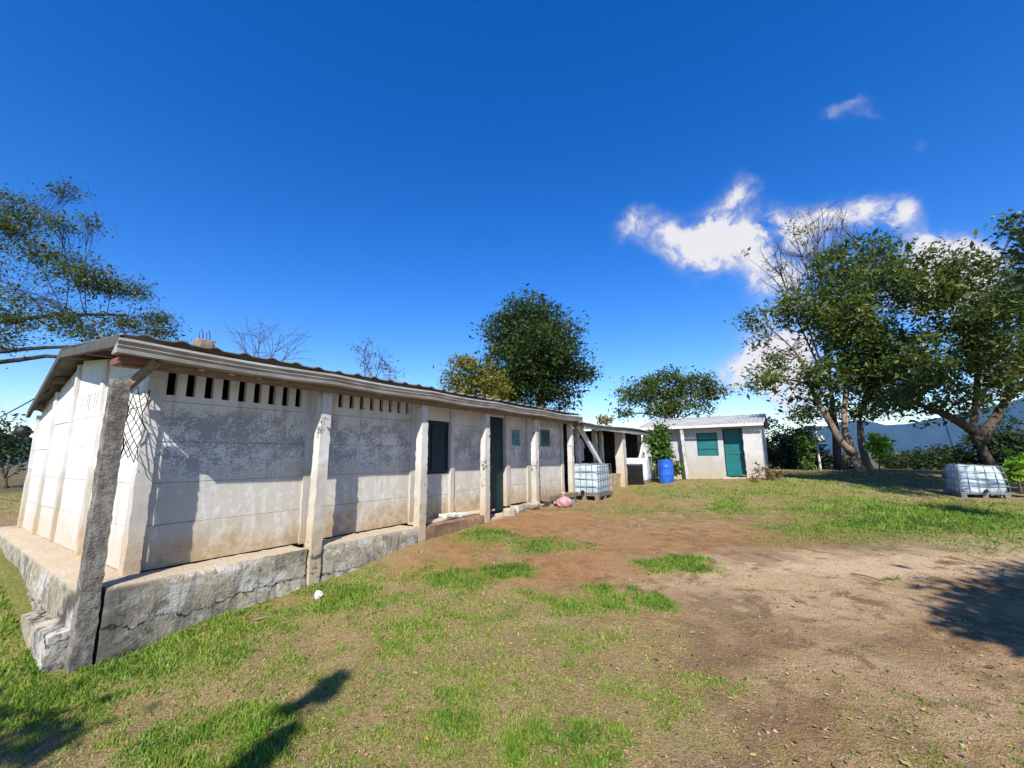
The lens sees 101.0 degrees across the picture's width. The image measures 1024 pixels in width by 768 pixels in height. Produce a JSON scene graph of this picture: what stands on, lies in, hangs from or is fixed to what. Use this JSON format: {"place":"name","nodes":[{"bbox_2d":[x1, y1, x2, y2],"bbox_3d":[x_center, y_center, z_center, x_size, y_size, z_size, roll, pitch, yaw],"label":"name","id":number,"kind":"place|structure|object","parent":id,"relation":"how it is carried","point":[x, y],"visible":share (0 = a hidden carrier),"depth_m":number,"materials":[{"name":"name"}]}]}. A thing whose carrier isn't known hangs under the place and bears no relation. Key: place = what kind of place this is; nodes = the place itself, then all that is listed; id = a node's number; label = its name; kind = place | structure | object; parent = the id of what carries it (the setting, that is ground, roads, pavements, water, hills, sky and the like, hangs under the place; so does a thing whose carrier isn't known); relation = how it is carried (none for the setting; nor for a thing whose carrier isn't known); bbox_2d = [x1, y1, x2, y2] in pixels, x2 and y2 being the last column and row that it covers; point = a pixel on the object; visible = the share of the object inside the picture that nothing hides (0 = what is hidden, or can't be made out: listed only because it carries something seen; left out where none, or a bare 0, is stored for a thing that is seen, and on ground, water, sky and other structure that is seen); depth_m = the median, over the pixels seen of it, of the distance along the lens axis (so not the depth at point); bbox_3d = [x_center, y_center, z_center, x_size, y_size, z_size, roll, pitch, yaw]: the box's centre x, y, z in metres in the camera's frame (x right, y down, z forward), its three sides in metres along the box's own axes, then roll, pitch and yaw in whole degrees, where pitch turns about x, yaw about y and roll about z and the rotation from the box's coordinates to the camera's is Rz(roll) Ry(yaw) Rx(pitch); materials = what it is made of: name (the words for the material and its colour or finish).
{"place":"outdoors","nodes":[
{"label":"outdoors","id":0,"kind":"place"},
{"bbox_2d":[0,437,644,462],"bbox_3d":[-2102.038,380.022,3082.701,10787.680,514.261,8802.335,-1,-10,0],"label":"hills","id":1,"kind":"structure","parent":0,"point":[31,441],"depth_m":4303.66,"materials":[{"name":"green plant"}]},
{"bbox_2d":[0,452,1023,767],"bbox_3d":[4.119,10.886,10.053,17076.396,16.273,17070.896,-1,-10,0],"label":"ground","id":2,"kind":"structure","parent":0,"point":[626,540],"depth_m":4.02,"materials":[{"name":"brown soil"}]},
{"bbox_2d":[0,411,33,488],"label":"distant tree","id":3,"kind":"object","parent":2,"relation":"on","point":[7,443],"visible":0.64,"depth_m":24.55,"materials":[{"name":"green plant"}]},
{"bbox_2d":[0,171,191,368],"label":"spreading tree","id":4,"kind":"object","parent":2,"relation":"on","point":[62,317],"visible":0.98,"depth_m":13.77,"materials":[{"name":"green plant"}]},
{"bbox_2d":[214,316,310,360],"bbox_3d":[-12.270,0.730,20.166,4.928,8.729,2.298,-2,-10,7],"label":"bare tree","id":5,"kind":"object","parent":2,"relation":"on","point":[252,339],"visible":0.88,"depth_m":20.62,"materials":[{"name":"brown plant"}]},
{"bbox_2d":[253,615,275,620],"bbox_3d":[-2.846,2.716,4.918,0.298,0.032,0.024,6,-11,-32],"label":"stick","id":6,"kind":"object","parent":2,"relation":"on","point":[260,618],"visible":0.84,"depth_m":4.89,"materials":[{"name":"beige wood"}]},
{"bbox_2d":[0,333,582,673],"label":"classroom building","id":7,"kind":"structure","parent":2,"relation":"on","point":[254,481],"depth_m":6.04,"materials":[{"name":"concrete"}]},
{"bbox_2d":[0,390,49,417],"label":"cable","id":8,"kind":"object","parent":7,"relation":"attached to","point":[22,405],"visible":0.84,"depth_m":8.66,"materials":[{"name":"black plastic"}]},
{"bbox_2d":[121,386,150,472],"bbox_3d":[-4.240,0.508,4.734,0.062,0.973,0.467,3,-10,-20],"label":"wire mesh","id":9,"kind":"object","parent":7,"relation":"attached to","point":[126,441],"visible":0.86,"depth_m":4.76,"materials":[{"name":"grey metal"}]},
{"bbox_2d":[193,329,215,354],"bbox_3d":[-3.958,-0.534,5.445,0.209,0.360,0.212,-7,-12,33],"label":"concrete stub","id":10,"kind":"object","parent":7,"relation":"on","point":[206,343],"visible":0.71,"depth_m":5.38,"materials":[{"name":"concrete"}]},
{"bbox_2d":[439,512,468,517],"bbox_3d":[-1.235,2.782,8.978,0.269,0.095,0.701,-7,-15,33],"label":"white sack","id":11,"kind":"object","parent":7,"relation":"on","point":[453,514],"visible":1,"depth_m":8.87,"materials":[{"name":"white plastic"}]},
{"bbox_2d":[490,417,502,511],"bbox_3d":[-0.449,2.040,10.782,0.114,2.360,0.820,-7,-12,33],"label":"door","id":12,"kind":"structure","parent":7,"relation":"in","point":[496,424],"depth_m":10.88,"materials":[{"name":"green paint"}]},
{"bbox_2d":[510,428,520,446],"bbox_3d":[0.082,1.486,11.670,0.072,0.520,0.540,-7,-12,33],"label":"louvre window","id":13,"kind":"structure","parent":7,"relation":"in","point":[515,433],"depth_m":11.68,"materials":[{"name":"teal glass"}]},
{"bbox_2d":[539,429,549,446],"bbox_3d":[1.004,1.673,13.062,0.072,0.520,0.600,-7,-12,33],"label":"louvre window","id":14,"kind":"structure","parent":7,"relation":"in","point":[544,434],"depth_m":13.06,"materials":[{"name":"teal glass"}]},
{"bbox_2d":[314,590,322,598],"bbox_3d":[-2.498,2.722,5.452,0.101,0.111,0.101,3,-11,-23],"label":"white ball","id":15,"kind":"object","parent":2,"relation":"on","point":[318,594],"visible":0.93,"depth_m":5.42,"materials":[{"name":"white plastic"}]},
{"bbox_2d":[346,336,404,381],"bbox_3d":[-8.625,1.385,26.373,3.946,9.249,2.489,-1,-10,0],"label":"thin tree","id":16,"kind":"object","parent":2,"relation":"on","point":[379,362],"visible":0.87,"depth_m":26.59,"materials":[{"name":"brown plant"}]},
{"bbox_2d":[433,351,518,399],"bbox_3d":[-2.294,1.762,27.123,5.572,8.018,4.117,-1,-10,0],"label":"yellowing tree","id":17,"kind":"object","parent":2,"relation":"on","point":[472,383],"visible":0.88,"depth_m":27.00,"materials":[{"name":"green plant"}]},
{"bbox_2d":[482,393,503,399],"bbox_3d":[-1.122,2.881,23.014,2.364,4.811,1.771,4,-11,-27],"label":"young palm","id":18,"kind":"object","parent":2,"relation":"on","point":[488,394],"depth_m":23.36,"materials":[{"name":"green plant"}]},
{"bbox_2d":[502,508,515,515],"bbox_3d":[-0.066,3.189,10.357,0.341,0.314,0.288,-1,-10,0],"label":"rubble stone","id":19,"kind":"object","parent":2,"relation":"on","point":[509,511],"visible":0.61,"depth_m":10.25,"materials":[{"name":"grey stone"}]},
{"bbox_2d":[0,469,1023,767],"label":"grass","id":20,"kind":"structure","parent":2,"relation":"on","point":[26,691],"depth_m":3.78,"materials":[{"name":"green plant"}]},
{"bbox_2d":[3,507,1023,767],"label":"pebbles","id":21,"kind":"object","parent":2,"relation":"on","point":[741,677],"visible":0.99,"depth_m":3.41,"materials":[{"name":"stone"}]},
{"bbox_2d":[13,503,1023,767],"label":"leaf litter","id":22,"kind":"object","parent":2,"relation":"on","point":[597,727],"visible":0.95,"depth_m":3.10,"materials":[{"name":"brown plant"}]},
{"bbox_2d":[510,505,526,512],"bbox_3d":[0.153,3.220,10.811,0.330,0.252,0.538,-6,-17,27],"label":"rubble stone","id":23,"kind":"object","parent":2,"relation":"on","point":[520,508],"visible":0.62,"depth_m":10.67,"materials":[{"name":"grey stone"}]},
{"bbox_2d":[520,501,539,508],"bbox_3d":[0.456,3.284,11.358,0.348,0.202,0.729,6,-23,-35],"label":"rubble stone","id":24,"kind":"object","parent":2,"relation":"on","point":[533,505],"visible":0.62,"depth_m":11.13,"materials":[{"name":"grey stone"}]},
{"bbox_2d":[468,283,609,411],"bbox_3d":[1.503,-0.590,30.665,8.648,13.588,8.514,-9,-13,41],"label":"round tree","id":25,"kind":"object","parent":2,"relation":"on","point":[539,357],"visible":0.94,"depth_m":29.61,"materials":[{"name":"green plant"}]},
{"bbox_2d":[540,492,577,506],"bbox_3d":[1.407,3.500,12.337,0.296,0.559,1.873,-7,-12,33],"label":"stone","id":26,"kind":"object","parent":2,"relation":"on","point":[548,500],"visible":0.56,"depth_m":11.81,"materials":[{"name":"stone"}]},
{"bbox_2d":[556,492,572,506],"bbox_3d":[1.455,3.222,11.773,0.477,0.430,0.412,-1,-10,0],"label":"pink bag","id":27,"kind":"object","parent":2,"relation":"on","point":[563,500],"visible":0.95,"depth_m":11.63,"materials":[{"name":"plastic"}]},
{"bbox_2d":[491,417,650,498],"bbox_3d":[2.947,3.098,17.629,4.181,3.268,8.150,-7,-12,33],"label":"open shelter","id":28,"kind":"object","parent":2,"relation":"on","point":[615,447],"visible":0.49,"depth_m":17.18,"materials":[{"name":"paint"}]},
{"bbox_2d":[579,437,584,460],"bbox_3d":[2.639,2.309,16.356,0.140,1.300,0.640,-7,-12,33],"label":"hanging shirt","id":29,"kind":"object","parent":28,"relation":"hanging from","point":[582,446],"visible":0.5,"depth_m":16.32,"materials":[{"name":"purple fabric"}]},
{"bbox_2d":[627,464,643,484],"bbox_3d":[5.138,3.814,17.719,0.700,0.900,0.140,-7,-12,33],"label":"black crate","id":30,"kind":"object","parent":28,"relation":"on","point":[635,474],"visible":0.85,"depth_m":17.65,"materials":[{"name":"plastic"}]},
{"bbox_2d":[626,457,653,483],"bbox_3d":[5.406,3.791,18.315,1.150,1.220,1.280,-6,-11,29],"label":"plastic tank","id":31,"kind":"object","parent":28,"relation":"on","point":[647,469],"visible":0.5,"depth_m":17.87,"materials":[{"name":"white plastic"}]},
{"bbox_2d":[574,463,612,500],"bbox_3d":[2.621,3.264,14.204,1.085,1.210,1.348,-7,-12,33],"label":"caged tank","id":32,"kind":"object","parent":2,"relation":"on","point":[591,480],"visible":0.87,"depth_m":13.78,"materials":[{"name":"plastic"}]},
{"bbox_2d":[595,414,615,425],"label":"dry plant","id":33,"kind":"object","parent":2,"relation":"on","point":[605,420],"visible":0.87,"depth_m":24.51,"materials":[{"name":"brown plant"}]},
{"bbox_2d":[642,420,686,480],"bbox_3d":[6.438,2.867,18.119,1.787,2.667,1.553,-1,-10,0],"label":"shrub","id":34,"kind":"object","parent":2,"relation":"on","point":[657,440],"visible":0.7,"depth_m":17.94,"materials":[{"name":"green plant"}]},
{"bbox_2d":[658,460,673,482],"bbox_3d":[6.259,3.558,17.185,0.610,0.940,0.606,-1,-10,0],"label":"blue barrel","id":35,"kind":"object","parent":2,"relation":"on","point":[665,471],"visible":0.97,"depth_m":16.95,"materials":[{"name":"plastic"}]},
{"bbox_2d":[604,364,734,422],"bbox_3d":[12.956,2.617,34.031,10.502,8.644,5.242,-1,-10,0],"label":"flat topped tree","id":36,"kind":"object","parent":2,"relation":"on","point":[667,406],"visible":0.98,"depth_m":33.84,"materials":[{"name":"green plant"}]},
{"bbox_2d":[637,413,769,479],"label":"white shed","id":37,"kind":"structure","parent":2,"relation":"on","point":[721,447],"depth_m":18.87,"materials":[{"name":"paint"}]},
{"bbox_2d":[723,428,746,476],"bbox_3d":[9.754,2.989,18.475,0.780,2.060,0.126,-7,-12,33],"label":"door","id":38,"kind":"structure","parent":37,"relation":"in","point":[733,438],"depth_m":18.49,"materials":[{"name":"metal"}]},
{"bbox_2d":[743,461,788,481],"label":"dry shrub","id":39,"kind":"object","parent":2,"relation":"on","point":[770,477],"visible":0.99,"depth_m":16.60,"materials":[{"name":"brown plant"}]},
{"bbox_2d":[765,414,814,468],"bbox_3d":[17.231,4.208,27.958,5.546,4.441,4.377,-1,-10,0],"label":"shrub","id":40,"kind":"object","parent":2,"relation":"on","point":[777,457],"visible":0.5,"depth_m":27.27,"materials":[{"name":"green plant"}]},
{"bbox_2d":[769,425,828,468],"bbox_3d":[19.408,4.555,28.973,4.767,3.581,3.244,-1,-10,0],"label":"shrub","id":41,"kind":"object","parent":2,"relation":"on","point":[814,451],"visible":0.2,"depth_m":28.34,"materials":[{"name":"green plant"}]},
{"bbox_2d":[734,192,871,468],"bbox_3d":[19.866,-3.820,27.875,8.750,18.716,3.691,1,-10,-9],"label":"withered tree","id":42,"kind":"object","parent":2,"relation":"on","point":[838,461],"visible":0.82,"depth_m":28.30,"materials":[{"name":"brown plant"}]},
{"bbox_2d":[789,425,824,469],"bbox_3d":[16.906,3.712,24.188,1.697,2.683,1.775,-1,-10,0],"label":"shrub","id":43,"kind":"object","parent":2,"relation":"on","point":[802,443],"visible":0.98,"depth_m":24.00,"materials":[{"name":"green plant"}]},
{"bbox_2d":[804,425,824,469],"bbox_3d":[17.532,3.740,24.285,1.120,2.750,0.110,-1,-10,0],"label":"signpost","id":44,"kind":"object","parent":2,"relation":"on","point":[821,437],"visible":0.68,"depth_m":24.36,"materials":[{"name":"white metal"}]},
{"bbox_2d":[817,449,832,468],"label":"shrub","id":45,"kind":"object","parent":2,"relation":"on","point":[828,459],"visible":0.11,"depth_m":29.95,"materials":[{"name":"green plant"}]},
{"bbox_2d":[722,226,953,471],"bbox_3d":[18.812,-2.322,23.952,13.824,14.463,7.669,-1,-10,0],"label":"tree","id":46,"kind":"object","parent":2,"relation":"on","point":[857,299],"visible":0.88,"depth_m":23.52,"materials":[{"name":"green plant"}]},
{"bbox_2d":[824,451,861,468],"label":"shrub","id":47,"kind":"object","parent":2,"relation":"on","point":[849,462],"visible":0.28,"depth_m":30.60,"materials":[{"name":"green plant"}]},
{"bbox_2d":[851,572,881,580],"bbox_3d":[4.804,2.610,5.734,0.024,0.032,0.378,2,-10,-17],"label":"stick","id":48,"kind":"object","parent":2,"relation":"on","point":[865,576],"visible":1,"depth_m":5.73,"materials":[{"name":"brown wood"}]},
{"bbox_2d":[862,432,895,470],"bbox_3d":[19.793,3.648,22.759,1.480,2.171,1.574,-5,-11,23],"label":"shrub","id":49,"kind":"object","parent":2,"relation":"on","point":[877,446],"visible":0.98,"depth_m":22.57,"materials":[{"name":"green plant"}]},
{"bbox_2d":[870,450,911,468],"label":"shrub","id":50,"kind":"object","parent":2,"relation":"on","point":[898,463],"visible":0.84,"depth_m":29.94,"materials":[{"name":"green plant"}]},
{"bbox_2d":[886,448,934,468],"bbox_3d":[30.490,5.840,32.213,3.951,2.168,2.774,1,-10,-9],"label":"shrub","id":51,"kind":"object","parent":2,"relation":"on","point":[911,466],"visible":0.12,"depth_m":32.06,"materials":[{"name":"green plant"}]},
{"bbox_2d":[849,209,1023,483],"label":"leaning tree","id":52,"kind":"object","parent":2,"relation":"on","point":[981,333],"visible":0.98,"depth_m":18.81,"materials":[{"name":"green plant"}]},
{"bbox_2d":[943,418,960,463],"bbox_3d":[19.578,2.469,18.815,0.434,2.256,0.033,-1,-10,0],"label":"cord","id":53,"kind":"object","parent":52,"relation":"hanging from","point":[951,441],"visible":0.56,"depth_m":18.80,"materials":[{"name":"black plastic"}]},
{"bbox_2d":[898,442,977,469],"bbox_3d":[28.089,4.970,27.802,4.178,2.236,2.543,-2,-10,7],"label":"shrub","id":54,"kind":"object","parent":2,"relation":"on","point":[932,458],"visible":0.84,"depth_m":27.77,"materials":[{"name":"green plant"}]},
{"bbox_2d":[919,441,983,469],"bbox_3d":[29.800,4.960,28.103,4.743,2.403,3.092,-3,-10,15],"label":"shrub","id":55,"kind":"object","parent":2,"relation":"on","point":[965,449],"visible":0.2,"depth_m":27.94,"materials":[{"name":"green plant"}]},
{"bbox_2d":[942,463,1011,498],"bbox_3d":[16.215,3.396,14.809,1.285,1.195,1.298,-5,-11,24],"label":"caged tank","id":56,"kind":"object","parent":2,"relation":"on","point":[965,480],"visible":0.97,"depth_m":14.48,"materials":[{"name":"plastic"}]},
{"bbox_2d":[950,407,1023,470],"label":"shrub","id":57,"kind":"object","parent":2,"relation":"on","point":[1003,440],"visible":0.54,"depth_m":26.19,"materials":[{"name":"green plant"}]},
{"bbox_2d":[959,213,1023,310],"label":"overhanging tree","id":58,"kind":"object","parent":2,"relation":"on","point":[1015,253],"visible":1,"depth_m":11.86,"materials":[{"name":"green plant"}]},
{"bbox_2d":[999,448,1023,493],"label":"shrub","id":59,"kind":"object","parent":2,"relation":"on","point":[1014,469],"visible":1,"depth_m":15.30,"materials":[{"name":"green plant"}]},
{"bbox_2d":[0,0,1023,451],"label":"sky","id":60,"kind":"structure","parent":0,"point":[393,171],"materials":[{"name":"blue"}]},
{"bbox_2d":[776,397,1023,453],"bbox_3d":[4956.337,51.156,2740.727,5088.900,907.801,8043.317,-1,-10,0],"label":"mountain","id":61,"kind":"structure","parent":0,"point":[909,436],"depth_m":4406.55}
]}

